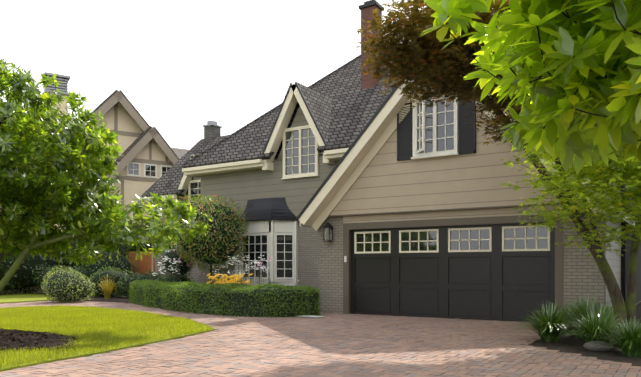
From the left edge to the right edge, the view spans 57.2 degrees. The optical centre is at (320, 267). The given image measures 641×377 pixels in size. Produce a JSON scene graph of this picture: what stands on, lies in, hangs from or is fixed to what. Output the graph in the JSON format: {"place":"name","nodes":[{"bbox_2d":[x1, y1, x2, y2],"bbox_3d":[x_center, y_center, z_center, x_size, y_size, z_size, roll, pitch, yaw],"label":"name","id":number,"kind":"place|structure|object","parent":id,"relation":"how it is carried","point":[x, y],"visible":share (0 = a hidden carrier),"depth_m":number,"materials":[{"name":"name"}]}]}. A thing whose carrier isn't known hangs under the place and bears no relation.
{"place":"outdoors","nodes":[
{"label":"outdoors","id":0,"kind":"place"},
{"bbox_2d":[0,292,96,303],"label":"lawn","id":1,"kind":"structure","parent":0,"point":[19,298],"depth_m":22.06,"materials":[{"name":"green plant"}]},
{"bbox_2d":[44,92,66,130],"bbox_3d":[-12.976,-6.120,28.817,0.900,4.600,0.900,0,0,-33],"label":"neighbour chimney","id":2,"kind":"object","parent":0,"point":[63,107],"visible":0.21,"depth_m":28.56,"materials":[{"name":"beige paint"}]},
{"bbox_2d":[41,72,69,96],"bbox_3d":[-12.976,-8.870,28.817,1.140,0.900,1.140,0,0,-33],"label":"chimney vent","id":3,"kind":"object","parent":2,"relation":"on","point":[63,80],"visible":0.5,"depth_m":28.49,"materials":[{"name":"grey metal"}]},
{"bbox_2d":[62,222,149,269],"bbox_3d":[-10.133,-0.804,27.188,4.423,4.066,4.166,0,0,32],"label":"hedge","id":4,"kind":"object","parent":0,"point":[120,249],"depth_m":26.43,"materials":[{"name":"green plant"}]},
{"bbox_2d":[0,59,212,292],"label":"tree","id":5,"kind":"object","parent":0,"point":[61,162],"depth_m":9.82,"materials":[{"name":"green plant"}]},
{"bbox_2d":[97,274,115,298],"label":"yellow grass","id":6,"kind":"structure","parent":0,"point":[107,289],"depth_m":22.00,"materials":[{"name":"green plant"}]},
{"bbox_2d":[0,305,213,371],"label":"lawn","id":7,"kind":"structure","parent":0,"point":[22,365],"depth_m":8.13,"materials":[{"name":"green plant"}]},
{"bbox_2d":[0,328,75,351],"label":"mulch bed","id":8,"kind":"object","parent":7,"relation":"on","point":[14,343],"visible":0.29,"depth_m":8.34,"materials":[{"name":"brown wood"}]},
{"bbox_2d":[141,236,154,250],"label":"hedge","id":9,"kind":"object","parent":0,"point":[146,246],"depth_m":27.84,"materials":[{"name":"green plant"}]},
{"bbox_2d":[159,194,187,222],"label":"siding wall","id":10,"kind":"structure","parent":0,"point":[178,198],"depth_m":24.02,"materials":[{"name":"grey wood"}]},
{"bbox_2d":[142,195,182,203],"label":"roof trim","id":11,"kind":"structure","parent":10,"relation":"attached to","point":[148,200],"depth_m":23.85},
{"bbox_2d":[157,247,193,281],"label":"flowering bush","id":12,"kind":"object","parent":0,"point":[185,269],"depth_m":19.84,"materials":[{"name":"white plant"}]},
{"bbox_2d":[155,248,200,282],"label":"house wall","id":13,"kind":"structure","parent":0,"point":[195,272],"depth_m":23.33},
{"bbox_2d":[152,219,153,274],"bbox_3d":[-6.989,-0.812,24.436,0.074,3.783,0.114,0,0,32],"label":"wing downpipe","id":14,"kind":"object","parent":13,"relation":"attached to","point":[152,262],"visible":0.19,"depth_m":24.43,"materials":[{"name":"beige metal"}]},
{"bbox_2d":[165,275,190,281],"bbox_3d":[-5.020,0.657,20.556,1.200,0.896,1.185,0,0,32],"label":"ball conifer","id":15,"kind":"object","parent":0,"point":[183,279],"depth_m":20.34,"materials":[{"name":"green plant"}]},
{"bbox_2d":[141,135,228,197],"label":"wing roof","id":16,"kind":"structure","parent":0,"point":[168,181],"depth_m":24.75,"materials":[{"name":"grey tile"}]},
{"bbox_2d":[178,154,200,194],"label":"roof trim","id":17,"kind":"structure","parent":16,"relation":"attached to","point":[185,181],"depth_m":23.21,"materials":[{"name":"beige wood"}]},
{"bbox_2d":[204,125,220,140],"bbox_3d":[-4.947,-5.720,26.879,0.500,1.400,0.550,0,0,32],"label":"chimney","id":18,"kind":"object","parent":16,"relation":"on","point":[211,132],"visible":0.36,"depth_m":26.67,"materials":[{"name":"grey brick"}]},
{"bbox_2d":[202,121,221,127],"bbox_3d":[-4.947,-6.545,26.879,0.600,0.250,0.650,0,0,32],"label":"chimney cap","id":19,"kind":"object","parent":18,"relation":"on","point":[213,123],"visible":0.71,"depth_m":26.73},
{"bbox_2d":[188,179,200,203],"bbox_3d":[-4.826,-2.850,23.124,1.060,1.200,0.120,0,0,32],"label":"window frame","id":20,"kind":"object","parent":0,"point":[189,187],"visible":0.25,"depth_m":23.28,"materials":[{"name":"beige wood"}]},
{"bbox_2d":[191,182,200,202],"bbox_3d":[-4.809,-2.870,23.151,0.820,0.980,0.006,0,0,32],"label":"window glass","id":21,"kind":"object","parent":20,"relation":"in","point":[193,190],"visible":0.21,"depth_m":23.23,"materials":[{"name":"clear glass"}]},
{"bbox_2d":[0,0,492,149],"label":"sky","id":22,"kind":"structure","parent":0,"point":[184,65],"materials":[{"name":"white"}]},
{"bbox_2d":[277,105,322,160],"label":"gable wall","id":23,"kind":"structure","parent":0,"point":[299,119],"depth_m":19.17,"materials":[{"name":"beige wood"}]},
{"bbox_2d":[281,125,318,179],"bbox_3d":[-0.663,-3.745,19.092,1.430,1.670,0.120,0,0,32],"label":"dormer window frame","id":24,"kind":"object","parent":23,"relation":"attached to","point":[301,174],"visible":0.79,"depth_m":19.08,"materials":[{"name":"beige wood"}]},
{"bbox_2d":[286,128,314,174],"bbox_3d":[-0.646,-3.765,19.118,1.170,1.430,0.006,0,0,32],"label":"dormer window glass","id":25,"kind":"object","parent":24,"relation":"in","point":[296,152],"visible":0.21,"depth_m":19.16,"materials":[{"name":"glass"}]},
{"bbox_2d":[323,222,332,241],"bbox_3d":[0.202,-0.905,14.923,0.190,0.490,0.220,0,0,32],"label":"wall lantern","id":26,"kind":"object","parent":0,"point":[328,225],"depth_m":14.89,"materials":[{"name":"black metal"}]},
{"bbox_2d":[79,294,640,365],"bbox_3d":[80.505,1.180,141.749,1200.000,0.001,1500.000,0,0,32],"label":"ground","id":27,"kind":"structure","parent":0,"point":[571,344],"depth_m":8.78,"materials":[{"name":"soil"}]},
{"bbox_2d":[0,225,73,294],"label":"hedge","id":28,"kind":"object","parent":27,"relation":"on","point":[34,262],"depth_m":24.65,"materials":[{"name":"green plant"}]},
{"bbox_2d":[32,264,94,293],"bbox_3d":[-10.764,0.526,24.592,2.599,1.350,2.271,0,0,32],"label":"shrub","id":29,"kind":"object","parent":27,"relation":"on","point":[41,283],"depth_m":24.15,"materials":[{"name":"green plant"}]},
{"bbox_2d":[40,266,96,302],"bbox_3d":[-8.483,0.555,19.721,1.813,1.261,1.797,0,0,32],"label":"variegated shrub","id":30,"kind":"object","parent":27,"relation":"on","point":[65,274],"depth_m":19.25,"materials":[{"name":"green plant"}]},
{"bbox_2d":[0,101,170,293],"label":"neighbour walls","id":31,"kind":"structure","parent":27,"relation":"on","point":[127,123],"depth_m":27.95,"materials":[{"name":"beige paint"}]},
{"bbox_2d":[69,91,177,209],"bbox_3d":[-9.186,-3.535,27.590,7.495,9.430,1.060,0,0,-33],"label":"timber trim","id":32,"kind":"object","parent":31,"relation":"attached to","point":[139,146],"visible":0.4,"depth_m":27.73,"materials":[{"name":"beige wood"}]},
{"bbox_2d":[126,162,139,176],"bbox_3d":[-8.822,-4.630,27.716,0.640,0.660,0.080,0,0,-33],"label":"window frame","id":33,"kind":"object","parent":31,"relation":"attached to","point":[133,169],"visible":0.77,"depth_m":27.70,"materials":[{"name":"white wood"}]},
{"bbox_2d":[128,164,137,174],"bbox_3d":[-8.828,-4.630,27.726,0.480,0.500,0.008,0,0,-32],"label":"window pane","id":34,"kind":"structure","parent":33,"relation":"in","point":[130,168],"depth_m":27.70,"materials":[{"name":"glass"}]},
{"bbox_2d":[81,89,188,175],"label":"neighbour roof","id":35,"kind":"structure","parent":31,"relation":"on","point":[178,153],"depth_m":27.77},
{"bbox_2d":[143,163,156,177],"bbox_3d":[-8.149,-4.630,28.149,0.640,0.660,0.080,0,0,-33],"label":"window frame","id":36,"kind":"object","parent":31,"relation":"attached to","point":[145,170],"visible":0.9,"depth_m":28.11,"materials":[{"name":"white wood"}]},
{"bbox_2d":[146,165,154,175],"bbox_3d":[-8.155,-4.630,28.158,0.480,0.500,0.008,0,0,-32],"label":"window pane","id":37,"kind":"structure","parent":36,"relation":"in","point":[152,170],"depth_m":28.19,"materials":[{"name":"glass"}]},
{"bbox_2d":[160,165,171,176],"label":"window frame","id":38,"kind":"object","parent":31,"relation":"attached to","point":[161,166],"visible":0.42,"depth_m":28.40,"materials":[{"name":"white wood"}]},
{"bbox_2d":[162,167,169,174],"bbox_3d":[-7.482,-4.630,28.590,0.480,0.500,0.007,0,0,-33],"label":"window pane","id":39,"kind":"structure","parent":38,"relation":"in","point":[164,170],"depth_m":28.53,"materials":[{"name":"glass"}]},
{"bbox_2d":[79,247,138,294],"bbox_3d":[-9.312,0.120,25.657,3.025,2.157,2.207,0,0,32],"label":"shrub","id":40,"kind":"object","parent":27,"relation":"on","point":[112,265],"depth_m":25.02,"materials":[{"name":"green plant"}]},
{"bbox_2d":[89,266,133,296],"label":"shrub","id":41,"kind":"object","parent":27,"relation":"on","point":[110,273],"depth_m":23.01,"materials":[{"name":"green plant"}]},
{"bbox_2d":[112,270,168,297],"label":"shrub","id":42,"kind":"object","parent":27,"relation":"on","point":[136,273],"depth_m":22.49,"materials":[{"name":"green plant"}]},
{"bbox_2d":[126,251,154,275],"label":"cedar gate","id":43,"kind":"structure","parent":27,"relation":"on","point":[145,264],"depth_m":26.04,"materials":[{"name":"brown wood"}]},
{"bbox_2d":[161,272,193,280],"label":"shrub","id":44,"kind":"object","parent":27,"relation":"on","point":[185,276],"depth_m":22.39,"materials":[{"name":"plant"}]},
{"bbox_2d":[159,194,249,283],"bbox_3d":[-3.818,-0.613,19.011,3.136,3.588,2.417,0,0,32],"label":"photinia tree","id":45,"kind":"object","parent":27,"relation":"on","point":[186,256],"depth_m":18.28,"materials":[{"name":"green plant"}]},
{"bbox_2d":[159,257,270,287],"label":"flowers","id":46,"kind":"object","parent":27,"relation":"on","point":[218,276],"depth_m":18.04,"materials":[{"name":"yellow plant"}]},
{"bbox_2d":[153,255,273,275],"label":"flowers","id":47,"kind":"object","parent":46,"relation":"attached to","point":[166,260],"visible":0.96,"depth_m":18.26,"materials":[{"name":"white plant"}]},
{"bbox_2d":[179,256,272,274],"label":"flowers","id":48,"kind":"object","parent":46,"relation":"attached to","point":[257,263],"visible":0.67,"depth_m":18.02,"materials":[{"name":"pink plant"}]},
{"bbox_2d":[207,273,252,284],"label":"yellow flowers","id":49,"kind":"object","parent":46,"relation":"on","point":[229,281],"visible":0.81,"depth_m":17.14,"materials":[{"name":"yellow plant"}]},
{"bbox_2d":[128,279,320,316],"bbox_3d":[-3.533,0.774,17.267,2.686,0.811,9.277,0,0,-34],"label":"hedge","id":50,"kind":"object","parent":27,"relation":"on","point":[175,286],"depth_m":14.21,"materials":[{"name":"green plant"}]},
{"bbox_2d":[201,221,317,288],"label":"brick wall","id":51,"kind":"structure","parent":27,"relation":"on","point":[307,256],"depth_m":19.03,"materials":[{"name":"grey brick"}]},
{"bbox_2d":[201,154,338,216],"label":"siding wall","id":52,"kind":"structure","parent":51,"relation":"on","point":[241,188],"depth_m":19.94,"materials":[{"name":"beige wood"}]},
{"bbox_2d":[182,148,347,177],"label":"eave fascia","id":53,"kind":"structure","parent":52,"relation":"attached to","point":[256,164],"depth_m":20.09,"materials":[{"name":"beige wood"}]},
{"bbox_2d":[237,220,298,288],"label":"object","id":54,"kind":"object","parent":27,"relation":"on","point":[271,227],"visible":0.33,"depth_m":19.11,"materials":[{"name":"white wood"}]},
{"bbox_2d":[241,233,268,279],"bbox_3d":[-2.152,-0.365,19.390,1.160,1.510,0.060,0,0,32],"label":"bay frame","id":55,"kind":"object","parent":54,"relation":"attached to","point":[261,243],"visible":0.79,"depth_m":19.31,"materials":[{"name":"beige wood"}]},
{"bbox_2d":[243,235,266,276],"bbox_3d":[-2.152,-0.365,19.391,1.020,1.370,0.006,0,0,32],"label":"bay glass","id":56,"kind":"object","parent":55,"relation":"in","point":[254,244],"visible":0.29,"depth_m":19.38,"materials":[{"name":"glass"}]},
{"bbox_2d":[239,197,298,221],"bbox_3d":[-2.041,-1.925,19.568,2.840,0.790,0.740,0,0,32],"label":"awning","id":57,"kind":"object","parent":54,"relation":"on","point":[263,209],"visible":0.75,"depth_m":19.45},
{"bbox_2d":[274,233,294,279],"bbox_3d":[-1.168,-0.365,19.082,0.657,1.510,0.060,0,0,-13],"label":"bay frame","id":58,"kind":"object","parent":54,"relation":"on","point":[284,260],"visible":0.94,"depth_m":19.06,"materials":[{"name":"beige wood"}]},
{"bbox_2d":[277,235,291,276],"bbox_3d":[-1.169,-0.365,19.083,0.517,1.370,0.009,0,0,-13],"label":"bay glass","id":59,"kind":"object","parent":58,"relation":"in","point":[280,256],"visible":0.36,"depth_m":19.08,"materials":[{"name":"glass"}]},
{"bbox_2d":[0,301,640,376],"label":"driveway pavers","id":60,"kind":"object","parent":27,"relation":"on","point":[344,345],"visible":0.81,"depth_m":7.96,"materials":[{"name":"brick"}]},
{"bbox_2d":[299,315,324,316],"bbox_3d":[-0.221,1.136,13.724,0.600,0.005,0.400,0,0,32],"label":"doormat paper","id":61,"kind":"object","parent":60,"relation":"on","point":[310,316],"visible":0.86,"depth_m":13.61,"materials":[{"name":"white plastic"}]},
{"bbox_2d":[371,1,640,336],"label":"tree","id":62,"kind":"object","parent":27,"relation":"on","point":[628,310],"visible":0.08,"depth_m":9.37,"materials":[{"name":"brown plant"}]},
{"bbox_2d":[356,0,526,146],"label":"bronze maple leaves","id":63,"kind":"object","parent":62,"relation":"attached to","point":[437,56],"visible":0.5,"depth_m":9.09,"materials":[{"name":"brown plant"}]},
{"bbox_2d":[500,129,640,257],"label":"tree foliage","id":64,"kind":"object","parent":62,"relation":"attached to","point":[605,203],"visible":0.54,"depth_m":8.34,"materials":[{"name":"green plant"}]},
{"bbox_2d":[507,298,581,342],"bbox_3d":[3.660,0.831,9.359,1.417,0.698,1.501,0,0,32],"label":"liriope clump","id":65,"kind":"object","parent":27,"relation":"on","point":[544,326],"visible":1,"depth_m":9.22,"materials":[{"name":"green plant"}]},
{"bbox_2d":[538,297,582,333],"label":"liriope clump","id":66,"kind":"object","parent":27,"relation":"on","point":[570,329],"visible":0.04,"depth_m":10.49,"materials":[{"name":"green plant"}]},
{"bbox_2d":[557,292,619,338],"bbox_3d":[4.426,0.796,9.829,1.502,0.768,1.483,0,0,32],"label":"liriope clump","id":67,"kind":"object","parent":27,"relation":"on","point":[580,309],"visible":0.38,"depth_m":9.73,"materials":[{"name":"green plant"}]},
{"bbox_2d":[553,303,627,342],"bbox_3d":[4.032,0.851,8.632,1.431,0.658,1.393,0,0,32],"label":"liriope clump","id":68,"kind":"object","parent":27,"relation":"on","point":[592,327],"visible":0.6,"depth_m":8.48,"materials":[{"name":"green plant"}]},
{"bbox_2d":[583,341,613,351],"bbox_3d":[3.937,1.110,8.328,0.403,0.140,0.318,0,0,32],"label":"rock","id":69,"kind":"object","parent":27,"relation":"on","point":[595,345],"visible":0.79,"depth_m":8.22,"materials":[{"name":"grey stone"}]},
{"bbox_2d":[590,303,614,325],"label":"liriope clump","id":70,"kind":"object","parent":27,"relation":"on","point":[608,309],"visible":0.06,"depth_m":10.67,"materials":[{"name":"green plant"}]},
{"bbox_2d":[592,317,640,356],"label":"liriope clump","id":71,"kind":"object","parent":27,"relation":"on","point":[628,341],"visible":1,"depth_m":7.74,"materials":[{"name":"green plant"}]},
{"bbox_2d":[594,164,640,305],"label":"dark house interior","id":72,"kind":"object","parent":27,"relation":"on","point":[624,266],"depth_m":14.67,"materials":[{"name":"black"}]},
{"bbox_2d":[183,50,580,167],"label":"roof","id":73,"kind":"structure","parent":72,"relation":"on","point":[355,107],"depth_m":20.30,"materials":[{"name":"grey tile"}]},
{"bbox_2d":[184,55,360,164],"bbox_3d":[2.806,-6.055,21.087,15.279,4.774,3.190,0,0,13],"label":"roof hip cap","id":74,"kind":"object","parent":73,"relation":"on","point":[258,118],"visible":0.21,"depth_m":21.89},
{"bbox_2d":[274,82,332,159],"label":"dormer roof","id":75,"kind":"structure","parent":73,"relation":"on","point":[319,105],"depth_m":19.21,"materials":[{"name":"grey tile"}]},
{"bbox_2d":[262,83,334,170],"bbox_3d":[-0.760,-4.572,18.976,2.644,2.663,0.380,0,0,32],"label":"dormer bargeboard","id":76,"kind":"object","parent":75,"relation":"attached to","point":[294,97],"depth_m":19.08,"materials":[{"name":"beige wood"}]},
{"bbox_2d":[262,82,326,153],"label":"roof edge trim","id":77,"kind":"structure","parent":76,"relation":"attached to","point":[311,115],"depth_m":18.71,"materials":[{"name":"beige wood"}]},
{"bbox_2d":[361,5,381,88],"bbox_3d":[1.770,-7.145,20.445,0.560,3.650,0.500,0,0,32],"label":"chimney","id":78,"kind":"object","parent":73,"relation":"on","point":[366,16],"visible":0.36,"depth_m":20.27,"materials":[{"name":"brick"}]},
{"bbox_2d":[359,0,383,10],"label":"chimney cap","id":79,"kind":"object","parent":78,"relation":"on","point":[369,3],"visible":0.63,"depth_m":20.23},
{"bbox_3d":[4.513,-3.092,16.183,7.343,3.845,7.500,0,0,32],"label":"garage","id":80,"kind":"object","parent":27,"relation":"on","visible":0},
{"bbox_2d":[411,95,459,159],"bbox_3d":[2.597,-3.195,13.359,1.130,1.370,0.120,0,0,32],"label":"gable window frame","id":81,"kind":"object","parent":80,"relation":"attached to","point":[435,153],"visible":0.73,"depth_m":13.34,"materials":[{"name":"white wood"}]},
{"bbox_2d":[416,100,423,153],"bbox_3d":[2.261,-3.215,13.388,0.057,1.170,0.502,0,0,-10],"label":"open window sash","id":82,"kind":"object","parent":81,"relation":"attached to","point":[419,139],"visible":0.77,"depth_m":13.38,"materials":[{"name":"white wood"}]},
{"bbox_2d":[418,99,453,152],"bbox_3d":[2.614,-3.215,13.386,0.910,1.170,0.006,0,0,32],"label":"gable window glass","id":83,"kind":"object","parent":81,"relation":"in","point":[440,131],"depth_m":13.33,"materials":[{"name":"glass"}]},
{"bbox_2d":[298,81,611,230],"bbox_3d":[2.611,-2.951,13.156,7.241,4.031,0.410,0,0,32],"label":"bargeboard","id":84,"kind":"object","parent":80,"relation":"attached to","point":[366,148],"depth_m":14.18,"materials":[{"name":"beige wood"}]},
{"bbox_2d":[296,84,611,218],"bbox_3d":[2.507,-3.113,12.991,7.336,3.797,0.060,0,0,32],"label":"roof edge","id":85,"kind":"object","parent":84,"relation":"attached to","point":[347,151],"visible":0.29,"depth_m":14.09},
{"bbox_2d":[330,83,575,214],"bbox_3d":[2.800,-3.079,13.456,6.700,3.518,0.300,0,0,32],"label":"gable siding","id":86,"kind":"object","parent":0,"point":[386,181],"depth_m":13.29,"materials":[{"name":"beige wood"}]},
{"bbox_2d":[397,100,475,160],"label":"window shutters","id":87,"kind":"object","parent":86,"relation":"attached to","point":[466,139],"visible":0.9,"depth_m":13.05,"materials":[{"name":"black wood"}]},
{"bbox_2d":[328,203,560,216],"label":"garage gable soffit","id":88,"kind":"structure","parent":86,"relation":"attached to","point":[440,210],"depth_m":13.30,"materials":[{"name":"beige wood"}]},
{"bbox_2d":[318,205,605,313],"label":"garage brick walls","id":89,"kind":"structure","parent":0,"point":[582,274],"depth_m":12.04,"materials":[{"name":"grey brick"}]},
{"bbox_2d":[343,213,562,313],"bbox_3d":[2.825,0.035,13.516,5.200,2.290,0.212,0,0,32],"label":"garage door frame","id":90,"kind":"object","parent":89,"relation":"attached to","point":[348,228],"visible":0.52,"depth_m":13.38,"materials":[{"name":"wood"}]},
{"bbox_2d":[351,222,554,321],"bbox_3d":[2.845,0.115,13.546,4.880,2.130,0.060,0,0,32],"label":"garage door","id":91,"kind":"structure","parent":90,"relation":"in","point":[497,283],"depth_m":13.40,"materials":[{"name":"black wood"}]},
{"bbox_2d":[354,225,549,253],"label":"garage window frames","id":92,"kind":"structure","parent":91,"relation":"attached to","point":[437,240],"depth_m":13.42,"materials":[{"name":"beige wood"}]},
{"bbox_2d":[357,227,547,251],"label":"garage window panes","id":93,"kind":"structure","parent":92,"relation":"in","point":[509,244],"depth_m":13.30,"materials":[{"name":"clear glass"}]},
{"bbox_2d":[343,205,562,222],"bbox_3d":[2.829,-1.240,13.521,5.200,0.260,0.200,0,0,32],"label":"trim board","id":94,"kind":"object","parent":89,"relation":"attached to","point":[493,212],"visible":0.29,"depth_m":13.42,"materials":[{"name":"beige wood"}]},
{"bbox_2d":[300,211,635,227],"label":"garage eave fascia","id":95,"kind":"structure","parent":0,"point":[624,219],"depth_m":14.64,"materials":[{"name":"beige wood"}]},
{"bbox_2d":[418,0,640,174],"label":"tree","id":96,"kind":"object","parent":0,"point":[598,41],"depth_m":3.66,"materials":[{"name":"green plant"}]},
{"bbox_2d":[447,338,640,376],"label":"driveway paver bed","id":97,"kind":"object","parent":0,"point":[576,367],"depth_m":6.73,"materials":[{"name":"brown sand"}]},
{"bbox_2d":[577,211,587,234],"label":"lantern wall","id":98,"kind":"structure","parent":0,"point":[582,214],"depth_m":11.70,"materials":[{"name":"grey brick"}]},
{"bbox_2d":[606,207,620,311],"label":"garage side wall","id":99,"kind":"structure","parent":0,"point":[613,259],"depth_m":13.22,"materials":[{"name":"grey paint"}]}
]}

